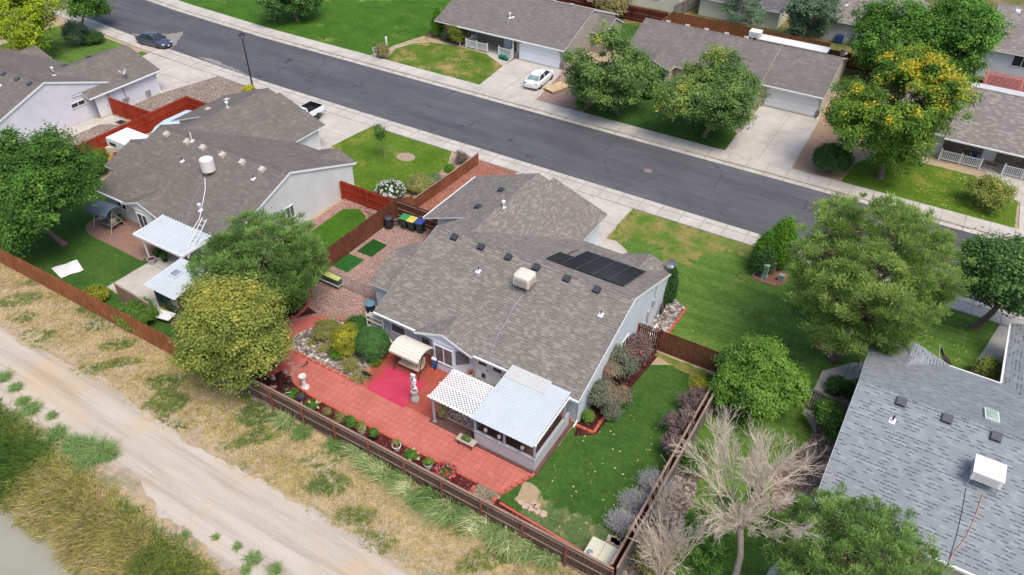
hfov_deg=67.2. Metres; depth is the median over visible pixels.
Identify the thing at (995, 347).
path
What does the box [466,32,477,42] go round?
porch railing
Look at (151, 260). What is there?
flower pot
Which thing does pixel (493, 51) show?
path
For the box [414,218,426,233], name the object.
wheelie bin
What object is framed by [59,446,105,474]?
grass tuft
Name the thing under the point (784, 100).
garage door
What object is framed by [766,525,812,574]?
path
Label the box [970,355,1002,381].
round shrub
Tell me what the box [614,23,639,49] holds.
lawn
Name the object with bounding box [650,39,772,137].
shade tree
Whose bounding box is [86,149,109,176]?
bush
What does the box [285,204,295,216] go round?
window
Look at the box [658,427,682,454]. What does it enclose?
barberry
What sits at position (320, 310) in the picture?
gravel bed
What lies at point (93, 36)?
juniper
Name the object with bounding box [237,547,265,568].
grass tuft
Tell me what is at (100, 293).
bush
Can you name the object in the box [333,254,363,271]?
turf mat
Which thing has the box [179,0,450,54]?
lawn
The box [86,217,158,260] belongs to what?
paver bed
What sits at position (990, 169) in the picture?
path
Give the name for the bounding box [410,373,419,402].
garden ornament
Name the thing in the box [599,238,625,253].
path
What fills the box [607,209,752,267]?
dry lawn
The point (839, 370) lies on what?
path
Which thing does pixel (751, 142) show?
driveway
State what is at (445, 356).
window
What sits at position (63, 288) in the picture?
wooden fence
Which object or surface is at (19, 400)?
grass tuft
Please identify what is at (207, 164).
evaporative cooler
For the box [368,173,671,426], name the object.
ranch house
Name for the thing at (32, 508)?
bank grass
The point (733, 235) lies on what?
sidewalk
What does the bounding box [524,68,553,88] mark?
parked car
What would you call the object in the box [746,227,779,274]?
arborvitae
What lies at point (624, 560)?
wooden fence
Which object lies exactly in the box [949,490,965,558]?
cable
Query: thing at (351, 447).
grass tuft
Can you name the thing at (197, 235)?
step ladder
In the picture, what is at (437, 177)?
shrub
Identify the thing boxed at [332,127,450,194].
lawn
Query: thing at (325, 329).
shrub
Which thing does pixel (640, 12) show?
wooden fence
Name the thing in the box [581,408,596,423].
shrub
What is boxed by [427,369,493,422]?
lattice pergola
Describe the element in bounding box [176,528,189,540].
grass tuft
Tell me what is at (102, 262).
lawn
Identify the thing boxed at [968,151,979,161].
folding chair
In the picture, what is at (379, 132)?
sapling
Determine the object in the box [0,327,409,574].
dirt road
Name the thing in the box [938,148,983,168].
porch railing
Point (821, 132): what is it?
soil bed
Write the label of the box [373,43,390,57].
shrub
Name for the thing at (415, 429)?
patio
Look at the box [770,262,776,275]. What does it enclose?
concrete post
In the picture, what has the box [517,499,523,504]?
flagstone
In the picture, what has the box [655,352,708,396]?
bare soil
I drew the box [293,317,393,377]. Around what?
river rock bed
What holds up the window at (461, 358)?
in the ranch house at (448, 293)
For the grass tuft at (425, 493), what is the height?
0.960 m
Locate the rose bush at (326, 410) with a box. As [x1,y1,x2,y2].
[319,406,332,416]
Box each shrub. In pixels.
[91,146,109,156]
[241,83,254,90]
[310,317,342,341]
[328,347,343,359]
[329,322,359,358]
[343,312,370,331]
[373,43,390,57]
[428,172,442,182]
[441,30,449,40]
[442,162,455,172]
[445,20,467,43]
[454,149,469,163]
[575,98,586,108]
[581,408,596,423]
[586,377,635,421]
[602,342,641,384]
[620,500,720,574]
[623,331,653,364]
[631,537,675,574]
[639,85,657,97]
[648,455,703,532]
[692,373,709,391]
[705,327,814,427]
[710,398,741,422]
[748,246,777,274]
[790,356,809,384]
[806,395,845,442]
[809,139,857,173]
[824,374,855,401]
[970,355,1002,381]
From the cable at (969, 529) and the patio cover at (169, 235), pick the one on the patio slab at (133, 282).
the patio cover at (169, 235)
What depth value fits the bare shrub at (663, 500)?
38.27 m
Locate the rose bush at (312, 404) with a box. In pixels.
[305,398,320,409]
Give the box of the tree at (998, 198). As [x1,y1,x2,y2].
[962,172,1020,213]
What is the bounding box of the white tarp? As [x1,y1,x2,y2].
[51,260,82,277]
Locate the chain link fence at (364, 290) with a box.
[328,269,376,300]
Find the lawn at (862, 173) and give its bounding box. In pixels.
[841,154,1017,227]
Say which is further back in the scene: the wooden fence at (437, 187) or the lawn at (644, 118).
the lawn at (644, 118)
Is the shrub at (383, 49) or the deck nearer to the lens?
the deck
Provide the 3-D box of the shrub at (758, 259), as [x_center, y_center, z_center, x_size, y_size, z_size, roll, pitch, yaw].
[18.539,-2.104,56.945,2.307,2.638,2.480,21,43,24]
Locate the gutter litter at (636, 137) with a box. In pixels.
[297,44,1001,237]
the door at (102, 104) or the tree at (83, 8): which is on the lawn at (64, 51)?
the tree at (83, 8)
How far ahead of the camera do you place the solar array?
51.37 m
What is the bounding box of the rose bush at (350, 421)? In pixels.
[343,413,356,427]
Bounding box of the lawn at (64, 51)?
[0,24,122,63]
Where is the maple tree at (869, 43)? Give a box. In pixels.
[843,0,946,91]
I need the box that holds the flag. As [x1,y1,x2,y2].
[939,345,950,364]
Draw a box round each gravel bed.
[55,121,147,149]
[112,77,255,119]
[270,199,376,249]
[297,300,358,323]
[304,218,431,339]
[420,161,516,230]
[469,483,499,505]
[537,72,578,107]
[621,441,706,574]
[770,379,858,525]
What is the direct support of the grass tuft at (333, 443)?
on the ground at (128, 481)
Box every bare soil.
[514,482,540,511]
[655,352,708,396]
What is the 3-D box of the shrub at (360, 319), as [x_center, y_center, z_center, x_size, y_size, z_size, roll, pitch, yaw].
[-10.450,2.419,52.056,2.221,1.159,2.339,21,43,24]
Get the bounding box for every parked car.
[135,31,172,48]
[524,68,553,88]
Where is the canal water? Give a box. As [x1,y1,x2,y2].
[0,502,78,574]
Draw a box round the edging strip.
[499,502,583,551]
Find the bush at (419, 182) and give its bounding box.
[405,171,435,193]
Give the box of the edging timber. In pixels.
[761,280,775,285]
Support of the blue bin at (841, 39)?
on the ground at (833, 47)
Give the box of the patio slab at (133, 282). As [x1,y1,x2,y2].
[108,251,205,310]
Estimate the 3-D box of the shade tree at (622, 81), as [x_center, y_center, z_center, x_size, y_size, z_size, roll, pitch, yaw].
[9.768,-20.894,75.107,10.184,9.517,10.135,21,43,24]
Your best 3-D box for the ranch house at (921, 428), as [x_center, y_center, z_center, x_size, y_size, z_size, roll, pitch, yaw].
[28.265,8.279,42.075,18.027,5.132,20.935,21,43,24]
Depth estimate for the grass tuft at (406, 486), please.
41.68 m
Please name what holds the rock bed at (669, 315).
on the lawn at (713, 318)
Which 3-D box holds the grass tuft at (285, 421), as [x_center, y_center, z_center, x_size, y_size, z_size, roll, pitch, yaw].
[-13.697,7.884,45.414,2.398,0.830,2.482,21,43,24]
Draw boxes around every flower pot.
[116,214,123,224]
[146,256,155,264]
[151,248,161,257]
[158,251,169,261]
[354,418,366,433]
[368,425,379,440]
[391,437,400,451]
[422,456,435,469]
[467,369,473,376]
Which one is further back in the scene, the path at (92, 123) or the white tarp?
the path at (92, 123)
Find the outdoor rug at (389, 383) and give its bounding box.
[366,366,425,407]
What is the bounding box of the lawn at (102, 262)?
[0,176,164,290]
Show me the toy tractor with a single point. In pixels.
(500, 56)
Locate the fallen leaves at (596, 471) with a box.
[525,415,661,530]
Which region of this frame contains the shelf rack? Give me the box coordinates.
[365,312,386,330]
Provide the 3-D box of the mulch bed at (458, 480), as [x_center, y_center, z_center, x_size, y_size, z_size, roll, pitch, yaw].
[-7.976,8.942,44.793,13.500,0.001,1.850,21,43,24]
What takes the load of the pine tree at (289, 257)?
on the ground at (128, 481)
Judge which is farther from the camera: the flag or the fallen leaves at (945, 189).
the fallen leaves at (945, 189)
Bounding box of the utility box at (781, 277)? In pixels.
[777,273,785,281]
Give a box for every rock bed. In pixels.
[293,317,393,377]
[643,299,685,347]
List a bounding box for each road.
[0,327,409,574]
[60,0,1014,312]
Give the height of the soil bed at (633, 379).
0.001 m
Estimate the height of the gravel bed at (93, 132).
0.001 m
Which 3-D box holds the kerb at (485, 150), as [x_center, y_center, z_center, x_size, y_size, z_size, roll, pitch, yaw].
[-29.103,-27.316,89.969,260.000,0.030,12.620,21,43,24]
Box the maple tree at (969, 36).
[915,0,1016,79]
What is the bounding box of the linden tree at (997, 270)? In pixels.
[952,227,1023,329]
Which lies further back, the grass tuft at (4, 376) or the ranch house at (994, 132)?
the ranch house at (994, 132)
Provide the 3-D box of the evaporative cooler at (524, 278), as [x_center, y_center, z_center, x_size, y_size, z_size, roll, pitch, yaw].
[0.793,-0.395,48.934,1.196,1.369,1.076,21,43,24]
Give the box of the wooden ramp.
[543,81,567,93]
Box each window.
[70,99,85,108]
[116,201,127,210]
[136,212,148,227]
[154,291,165,307]
[162,295,173,311]
[170,299,180,312]
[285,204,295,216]
[390,322,405,335]
[420,335,428,344]
[434,343,453,367]
[455,351,468,364]
[622,333,629,346]
[1010,55,1023,67]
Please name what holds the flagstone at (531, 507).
on the bare soil at (529, 492)
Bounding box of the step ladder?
[188,217,206,257]
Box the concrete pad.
[465,375,495,396]
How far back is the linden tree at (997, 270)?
48.09 m
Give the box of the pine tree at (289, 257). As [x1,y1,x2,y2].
[182,206,331,320]
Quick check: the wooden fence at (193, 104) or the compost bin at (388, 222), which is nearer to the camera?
the compost bin at (388, 222)
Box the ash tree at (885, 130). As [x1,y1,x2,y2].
[821,41,985,179]
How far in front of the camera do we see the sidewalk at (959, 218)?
76.08 m
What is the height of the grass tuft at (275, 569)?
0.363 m
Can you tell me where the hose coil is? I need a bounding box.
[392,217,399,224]
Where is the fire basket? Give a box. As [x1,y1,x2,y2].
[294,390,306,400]
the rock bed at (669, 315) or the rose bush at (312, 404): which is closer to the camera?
the rose bush at (312, 404)
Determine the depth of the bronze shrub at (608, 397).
45.51 m
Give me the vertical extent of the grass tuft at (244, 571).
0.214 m
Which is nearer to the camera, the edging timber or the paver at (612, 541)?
the paver at (612, 541)
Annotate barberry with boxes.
[657,406,702,439]
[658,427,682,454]
[673,385,712,419]
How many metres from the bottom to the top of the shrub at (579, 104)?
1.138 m
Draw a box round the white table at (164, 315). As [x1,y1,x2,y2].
[156,308,175,320]
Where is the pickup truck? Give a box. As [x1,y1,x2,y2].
[300,100,324,119]
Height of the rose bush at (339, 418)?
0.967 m
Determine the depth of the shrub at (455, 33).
91.37 m
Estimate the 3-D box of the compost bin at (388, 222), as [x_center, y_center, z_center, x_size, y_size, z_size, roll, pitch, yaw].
[-9.902,-5.261,61.759,0.740,1.040,0.740,21,43,24]
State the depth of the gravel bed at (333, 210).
64.04 m
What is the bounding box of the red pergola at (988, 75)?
[982,70,1023,91]
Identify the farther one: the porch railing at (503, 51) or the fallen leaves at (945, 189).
the porch railing at (503, 51)
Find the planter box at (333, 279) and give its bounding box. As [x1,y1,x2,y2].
[317,270,342,288]
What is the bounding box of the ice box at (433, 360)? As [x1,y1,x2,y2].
[431,356,437,368]
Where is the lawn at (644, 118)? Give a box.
[583,95,736,149]
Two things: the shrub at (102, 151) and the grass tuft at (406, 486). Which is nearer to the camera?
the grass tuft at (406, 486)
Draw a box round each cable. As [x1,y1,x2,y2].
[192,178,205,229]
[489,295,522,357]
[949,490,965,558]
[950,494,982,560]
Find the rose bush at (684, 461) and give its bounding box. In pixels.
[678,440,712,477]
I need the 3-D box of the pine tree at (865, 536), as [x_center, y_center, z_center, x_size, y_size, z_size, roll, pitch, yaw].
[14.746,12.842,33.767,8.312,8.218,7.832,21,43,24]
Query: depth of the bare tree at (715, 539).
33.85 m
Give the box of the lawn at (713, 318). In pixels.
[609,209,1006,574]
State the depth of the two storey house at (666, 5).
102.68 m
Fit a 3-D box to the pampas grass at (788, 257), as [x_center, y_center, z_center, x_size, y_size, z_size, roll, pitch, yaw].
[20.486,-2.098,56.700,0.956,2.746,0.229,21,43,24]
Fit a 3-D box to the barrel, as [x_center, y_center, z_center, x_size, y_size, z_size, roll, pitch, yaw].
[-9.842,1.394,53.528,0.734,0.900,0.734,21,43,24]
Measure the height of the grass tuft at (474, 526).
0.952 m
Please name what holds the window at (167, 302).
in the garden shed
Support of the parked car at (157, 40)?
on the road at (724, 194)
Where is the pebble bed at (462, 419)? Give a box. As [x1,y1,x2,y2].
[447,409,480,429]
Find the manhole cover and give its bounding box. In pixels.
[643,168,652,172]
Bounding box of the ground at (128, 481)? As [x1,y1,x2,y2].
[0,7,1019,574]
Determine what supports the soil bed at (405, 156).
on the lawn at (371, 168)
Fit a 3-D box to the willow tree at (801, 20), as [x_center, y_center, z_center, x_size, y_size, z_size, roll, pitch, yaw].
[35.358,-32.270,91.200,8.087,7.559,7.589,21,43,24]
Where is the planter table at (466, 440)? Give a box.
[455,433,477,450]
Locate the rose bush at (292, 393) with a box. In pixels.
[283,387,299,398]
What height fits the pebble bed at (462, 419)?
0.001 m
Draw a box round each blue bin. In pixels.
[834,34,840,43]
[839,34,843,43]
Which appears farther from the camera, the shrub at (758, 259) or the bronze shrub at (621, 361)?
the shrub at (758, 259)
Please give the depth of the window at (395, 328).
50.83 m
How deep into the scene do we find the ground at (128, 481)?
44.55 m
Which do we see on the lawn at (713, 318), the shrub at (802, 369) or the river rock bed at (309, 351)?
the shrub at (802, 369)
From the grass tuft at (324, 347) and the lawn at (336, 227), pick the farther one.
the lawn at (336, 227)
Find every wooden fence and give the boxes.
[0,247,180,356]
[76,96,188,154]
[108,97,149,123]
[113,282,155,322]
[185,97,206,110]
[213,374,613,574]
[297,196,398,286]
[339,181,392,210]
[395,199,437,229]
[399,195,413,204]
[413,153,478,206]
[555,0,667,21]
[607,387,710,572]
[616,389,715,574]
[657,329,722,371]
[661,13,672,21]
[671,11,830,53]
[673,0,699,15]
[827,49,986,87]
[987,75,1023,91]
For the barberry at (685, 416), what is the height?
2.490 m
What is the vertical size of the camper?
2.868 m
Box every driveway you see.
[143,53,217,93]
[293,101,370,148]
[480,58,563,99]
[516,172,631,244]
[725,106,819,167]
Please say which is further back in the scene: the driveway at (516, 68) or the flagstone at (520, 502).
the driveway at (516, 68)
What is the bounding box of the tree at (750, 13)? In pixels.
[718,0,769,25]
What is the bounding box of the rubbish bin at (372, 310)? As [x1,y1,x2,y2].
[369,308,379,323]
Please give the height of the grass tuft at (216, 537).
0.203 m
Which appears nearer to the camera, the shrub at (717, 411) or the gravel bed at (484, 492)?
the gravel bed at (484, 492)
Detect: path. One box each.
[35,115,124,143]
[462,41,516,65]
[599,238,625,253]
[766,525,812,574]
[803,362,863,430]
[937,151,1023,229]
[971,325,1007,373]
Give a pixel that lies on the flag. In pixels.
(946, 359)
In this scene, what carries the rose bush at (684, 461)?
on the gravel bed at (631, 565)
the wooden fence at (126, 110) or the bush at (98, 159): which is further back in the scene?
the wooden fence at (126, 110)
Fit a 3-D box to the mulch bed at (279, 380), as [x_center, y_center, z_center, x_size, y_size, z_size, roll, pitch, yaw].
[-9.000,5.666,48.890,21.100,0.001,9.750,21,43,24]
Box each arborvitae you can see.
[428,5,445,35]
[662,280,673,305]
[667,265,681,302]
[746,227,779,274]
[766,212,799,271]
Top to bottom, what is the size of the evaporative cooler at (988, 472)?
1.166 m
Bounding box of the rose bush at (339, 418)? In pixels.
[333,410,346,423]
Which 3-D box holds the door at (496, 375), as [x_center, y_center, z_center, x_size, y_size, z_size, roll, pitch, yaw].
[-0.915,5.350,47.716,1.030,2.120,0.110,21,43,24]
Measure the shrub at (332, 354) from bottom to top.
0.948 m
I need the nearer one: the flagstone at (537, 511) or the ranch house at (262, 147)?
the flagstone at (537, 511)
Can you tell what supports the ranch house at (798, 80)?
on the ground at (128, 481)
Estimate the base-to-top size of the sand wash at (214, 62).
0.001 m
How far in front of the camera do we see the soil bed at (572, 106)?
79.71 m
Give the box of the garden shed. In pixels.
[143,258,204,316]
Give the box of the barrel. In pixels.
[365,300,374,312]
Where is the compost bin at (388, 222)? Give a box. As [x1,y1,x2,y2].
[384,215,393,229]
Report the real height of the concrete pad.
0.001 m
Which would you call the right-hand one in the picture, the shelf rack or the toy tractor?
the toy tractor
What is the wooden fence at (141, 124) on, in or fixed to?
on the ground at (128, 481)
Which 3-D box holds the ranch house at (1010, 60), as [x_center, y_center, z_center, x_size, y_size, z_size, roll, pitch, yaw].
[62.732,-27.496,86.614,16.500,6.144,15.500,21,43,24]
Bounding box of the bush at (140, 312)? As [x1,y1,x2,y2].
[107,294,161,332]
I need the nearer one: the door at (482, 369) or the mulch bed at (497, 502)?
the mulch bed at (497, 502)
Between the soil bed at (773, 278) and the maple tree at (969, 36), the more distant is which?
the maple tree at (969, 36)
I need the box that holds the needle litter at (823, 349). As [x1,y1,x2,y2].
[812,338,847,356]
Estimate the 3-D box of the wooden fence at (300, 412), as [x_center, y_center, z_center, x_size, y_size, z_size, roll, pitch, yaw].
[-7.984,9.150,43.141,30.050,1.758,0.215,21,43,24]
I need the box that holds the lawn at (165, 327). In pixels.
[102,288,177,340]
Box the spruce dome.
[353,325,390,361]
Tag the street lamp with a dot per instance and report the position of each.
(241, 35)
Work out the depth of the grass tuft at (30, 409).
46.28 m
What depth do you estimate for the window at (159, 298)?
53.27 m
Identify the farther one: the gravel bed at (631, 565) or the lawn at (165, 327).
the lawn at (165, 327)
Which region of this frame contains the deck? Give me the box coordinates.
[429,394,573,475]
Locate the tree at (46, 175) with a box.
[0,119,111,256]
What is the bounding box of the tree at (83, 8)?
[62,0,115,27]
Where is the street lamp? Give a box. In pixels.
[238,32,252,86]
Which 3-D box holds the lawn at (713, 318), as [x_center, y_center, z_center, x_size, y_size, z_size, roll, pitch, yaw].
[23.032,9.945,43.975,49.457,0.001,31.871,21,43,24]
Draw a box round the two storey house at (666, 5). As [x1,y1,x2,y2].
[629,0,684,11]
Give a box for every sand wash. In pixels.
[132,32,182,48]
[198,57,248,75]
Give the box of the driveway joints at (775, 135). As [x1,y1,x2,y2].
[755,114,803,158]
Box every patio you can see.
[270,315,329,368]
[292,357,530,492]
[358,352,571,420]
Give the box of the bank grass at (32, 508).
[0,396,234,574]
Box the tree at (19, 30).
[0,0,78,51]
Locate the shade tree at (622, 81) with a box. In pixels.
[559,15,668,114]
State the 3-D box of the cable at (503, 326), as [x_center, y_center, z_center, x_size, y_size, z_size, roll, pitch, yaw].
[-0.443,2.340,47.861,0.279,1.728,4.731,18,42,20]
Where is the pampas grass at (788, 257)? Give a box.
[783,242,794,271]
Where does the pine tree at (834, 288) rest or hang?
on the lawn at (713, 318)
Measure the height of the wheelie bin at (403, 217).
1.116 m
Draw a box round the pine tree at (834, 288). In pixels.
[781,191,978,363]
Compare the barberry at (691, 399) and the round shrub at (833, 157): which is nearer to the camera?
the barberry at (691, 399)
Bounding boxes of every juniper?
[58,18,88,44]
[81,29,105,44]
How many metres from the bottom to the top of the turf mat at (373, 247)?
0.028 m
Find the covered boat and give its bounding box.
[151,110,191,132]
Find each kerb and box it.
[43,2,1023,318]
[147,0,1001,238]
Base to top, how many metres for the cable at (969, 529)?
1.376 m
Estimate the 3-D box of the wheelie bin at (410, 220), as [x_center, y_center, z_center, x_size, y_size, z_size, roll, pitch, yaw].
[-7.942,-5.051,61.457,0.680,1.116,0.875,16,41,19]
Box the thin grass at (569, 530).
[520,490,611,550]
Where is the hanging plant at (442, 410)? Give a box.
[437,403,448,418]
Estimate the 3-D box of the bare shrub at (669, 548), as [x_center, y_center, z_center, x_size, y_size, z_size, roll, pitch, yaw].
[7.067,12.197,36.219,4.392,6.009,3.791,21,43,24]
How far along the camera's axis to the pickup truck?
76.76 m
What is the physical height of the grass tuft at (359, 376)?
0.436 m
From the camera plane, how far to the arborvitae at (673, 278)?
53.62 m
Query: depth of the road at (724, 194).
75.53 m
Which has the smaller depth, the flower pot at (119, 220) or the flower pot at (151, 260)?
the flower pot at (151, 260)
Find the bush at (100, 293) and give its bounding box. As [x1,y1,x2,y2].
[82,283,108,308]
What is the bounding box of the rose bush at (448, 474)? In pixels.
[433,461,458,480]
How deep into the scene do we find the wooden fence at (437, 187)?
66.50 m
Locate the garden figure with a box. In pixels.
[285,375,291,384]
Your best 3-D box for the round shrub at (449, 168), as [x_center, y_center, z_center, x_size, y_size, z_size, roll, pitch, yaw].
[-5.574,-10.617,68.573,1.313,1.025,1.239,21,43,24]
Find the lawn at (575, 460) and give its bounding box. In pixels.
[499,365,716,541]
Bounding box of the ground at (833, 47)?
[581,0,1023,93]
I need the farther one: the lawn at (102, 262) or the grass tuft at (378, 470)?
the lawn at (102, 262)
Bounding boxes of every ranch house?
[0,45,161,143]
[95,88,356,253]
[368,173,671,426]
[434,0,623,69]
[626,18,850,119]
[698,0,792,29]
[813,323,1023,574]
[820,0,940,44]
[900,81,1023,168]
[975,2,1023,81]
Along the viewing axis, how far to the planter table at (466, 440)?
44.22 m
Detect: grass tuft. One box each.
[0,365,12,381]
[3,380,25,393]
[10,394,33,407]
[13,397,48,420]
[35,421,77,444]
[45,408,61,420]
[52,430,90,454]
[59,423,102,463]
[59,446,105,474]
[73,433,124,468]
[95,444,124,463]
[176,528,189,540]
[210,531,221,541]
[229,541,243,552]
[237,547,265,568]
[238,564,251,574]
[260,408,295,438]
[264,560,286,574]
[285,421,314,444]
[302,336,317,345]
[314,342,329,356]
[318,428,351,455]
[336,434,362,463]
[339,354,363,372]
[346,367,373,384]
[346,448,375,474]
[350,456,395,484]
[370,356,382,367]
[373,463,413,493]
[384,472,419,502]
[396,480,444,525]
[414,489,465,539]
[442,498,475,532]
[452,506,492,543]
[469,519,513,559]
[487,525,533,567]
[500,536,540,571]
[523,547,563,574]
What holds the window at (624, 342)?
in the ranch house at (448, 293)
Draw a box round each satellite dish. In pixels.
[666,259,676,269]
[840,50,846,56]
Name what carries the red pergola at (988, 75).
on the ground at (833, 47)
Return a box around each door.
[95,95,111,117]
[475,359,489,381]
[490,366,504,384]
[504,38,511,48]
[519,43,560,68]
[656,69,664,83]
[764,88,819,116]
[980,149,996,161]
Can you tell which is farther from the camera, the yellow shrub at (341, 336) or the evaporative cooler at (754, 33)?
the evaporative cooler at (754, 33)
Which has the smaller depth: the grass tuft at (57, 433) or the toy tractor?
the grass tuft at (57, 433)
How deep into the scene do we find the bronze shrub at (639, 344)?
49.13 m
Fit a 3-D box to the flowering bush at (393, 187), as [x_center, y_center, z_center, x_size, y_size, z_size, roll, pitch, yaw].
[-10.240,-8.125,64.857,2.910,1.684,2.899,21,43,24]
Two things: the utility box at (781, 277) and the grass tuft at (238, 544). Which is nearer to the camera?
the grass tuft at (238, 544)
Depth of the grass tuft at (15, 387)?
47.63 m
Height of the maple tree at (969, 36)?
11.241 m
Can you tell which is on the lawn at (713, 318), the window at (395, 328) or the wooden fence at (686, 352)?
the wooden fence at (686, 352)
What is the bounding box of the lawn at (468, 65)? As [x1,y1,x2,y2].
[386,42,501,84]
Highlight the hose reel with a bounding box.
[655,301,665,319]
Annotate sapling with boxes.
[370,121,388,147]
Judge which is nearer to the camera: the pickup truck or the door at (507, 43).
the pickup truck
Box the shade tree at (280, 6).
[251,0,325,21]
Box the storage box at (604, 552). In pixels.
[584,536,617,568]
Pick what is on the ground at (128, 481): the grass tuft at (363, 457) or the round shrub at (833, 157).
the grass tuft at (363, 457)
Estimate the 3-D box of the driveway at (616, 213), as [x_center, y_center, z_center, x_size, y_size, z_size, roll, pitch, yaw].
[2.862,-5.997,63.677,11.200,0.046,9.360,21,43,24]
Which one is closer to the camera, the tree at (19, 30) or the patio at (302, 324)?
the patio at (302, 324)
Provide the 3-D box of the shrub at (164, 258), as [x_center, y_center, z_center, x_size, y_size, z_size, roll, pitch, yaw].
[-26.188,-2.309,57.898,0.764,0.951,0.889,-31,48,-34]
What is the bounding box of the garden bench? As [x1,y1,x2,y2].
[267,364,287,379]
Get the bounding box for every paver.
[606,534,617,541]
[610,537,620,544]
[614,540,621,547]
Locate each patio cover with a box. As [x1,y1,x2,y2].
[132,214,210,257]
[751,34,830,53]
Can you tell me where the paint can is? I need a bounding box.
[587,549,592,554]
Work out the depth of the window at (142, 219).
59.80 m
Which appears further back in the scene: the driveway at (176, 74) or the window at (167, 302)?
the driveway at (176, 74)
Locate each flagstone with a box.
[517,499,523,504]
[522,503,528,508]
[528,504,534,510]
[534,508,540,514]
[540,510,546,516]
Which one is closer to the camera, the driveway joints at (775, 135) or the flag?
the flag
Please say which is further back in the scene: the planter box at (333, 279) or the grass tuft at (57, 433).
the planter box at (333, 279)
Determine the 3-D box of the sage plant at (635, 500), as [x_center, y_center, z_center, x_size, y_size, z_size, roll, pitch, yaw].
[6.817,11.433,40.915,2.761,1.226,2.567,-8,39,-10]
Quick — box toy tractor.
[498,54,508,60]
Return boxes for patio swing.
[85,199,126,233]
[389,335,432,380]
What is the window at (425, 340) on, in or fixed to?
in the ranch house at (448, 293)
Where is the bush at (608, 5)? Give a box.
[592,0,632,16]
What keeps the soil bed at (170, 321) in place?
on the ground at (128, 481)
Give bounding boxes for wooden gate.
[637,323,659,351]
[798,387,848,413]
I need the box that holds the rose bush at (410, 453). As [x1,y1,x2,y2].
[403,447,419,460]
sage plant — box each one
[601,505,639,539]
[613,485,666,522]
[631,466,678,499]
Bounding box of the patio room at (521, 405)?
[470,365,570,470]
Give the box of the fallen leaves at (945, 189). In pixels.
[916,168,1001,217]
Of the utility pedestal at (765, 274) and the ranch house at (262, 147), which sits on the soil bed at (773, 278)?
the utility pedestal at (765, 274)
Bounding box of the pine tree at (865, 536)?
[759,480,955,574]
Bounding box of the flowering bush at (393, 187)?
[372,179,406,198]
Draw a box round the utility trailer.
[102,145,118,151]
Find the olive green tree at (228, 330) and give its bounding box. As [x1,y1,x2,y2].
[159,266,296,397]
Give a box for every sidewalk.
[45,5,1023,326]
[159,0,1023,237]
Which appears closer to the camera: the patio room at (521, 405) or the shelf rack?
the patio room at (521, 405)
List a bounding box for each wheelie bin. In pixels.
[398,213,410,228]
[406,216,417,231]
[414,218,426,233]
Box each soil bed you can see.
[158,269,261,339]
[397,153,414,160]
[403,153,469,197]
[424,25,469,45]
[567,98,592,111]
[574,350,657,435]
[752,269,787,286]
[792,110,866,180]
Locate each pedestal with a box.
[298,373,309,389]
[761,263,770,280]
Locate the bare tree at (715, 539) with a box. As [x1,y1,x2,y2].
[669,404,835,574]
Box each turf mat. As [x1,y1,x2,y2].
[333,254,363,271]
[358,239,386,256]
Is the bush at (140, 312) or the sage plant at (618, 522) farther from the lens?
the bush at (140, 312)
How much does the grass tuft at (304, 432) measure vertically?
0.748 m
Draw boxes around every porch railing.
[465,38,487,52]
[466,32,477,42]
[498,46,511,57]
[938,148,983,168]
[1001,163,1023,178]
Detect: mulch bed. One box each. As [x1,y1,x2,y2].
[246,289,315,399]
[283,388,478,493]
[494,499,593,573]
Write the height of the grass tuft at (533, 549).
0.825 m
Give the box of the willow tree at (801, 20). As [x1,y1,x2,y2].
[778,0,845,39]
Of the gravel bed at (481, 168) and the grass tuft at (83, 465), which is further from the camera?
the gravel bed at (481, 168)
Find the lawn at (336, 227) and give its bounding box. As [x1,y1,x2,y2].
[268,209,365,265]
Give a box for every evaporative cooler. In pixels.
[199,156,215,176]
[513,267,535,296]
[749,28,762,40]
[965,454,1006,496]
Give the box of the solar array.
[547,249,645,285]
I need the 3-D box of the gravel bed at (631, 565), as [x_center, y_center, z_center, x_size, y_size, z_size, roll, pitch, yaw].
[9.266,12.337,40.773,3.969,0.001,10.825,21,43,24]
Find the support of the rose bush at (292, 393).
on the mulch bed at (458, 480)
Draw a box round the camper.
[106,128,148,149]
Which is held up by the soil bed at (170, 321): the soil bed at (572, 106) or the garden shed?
the garden shed

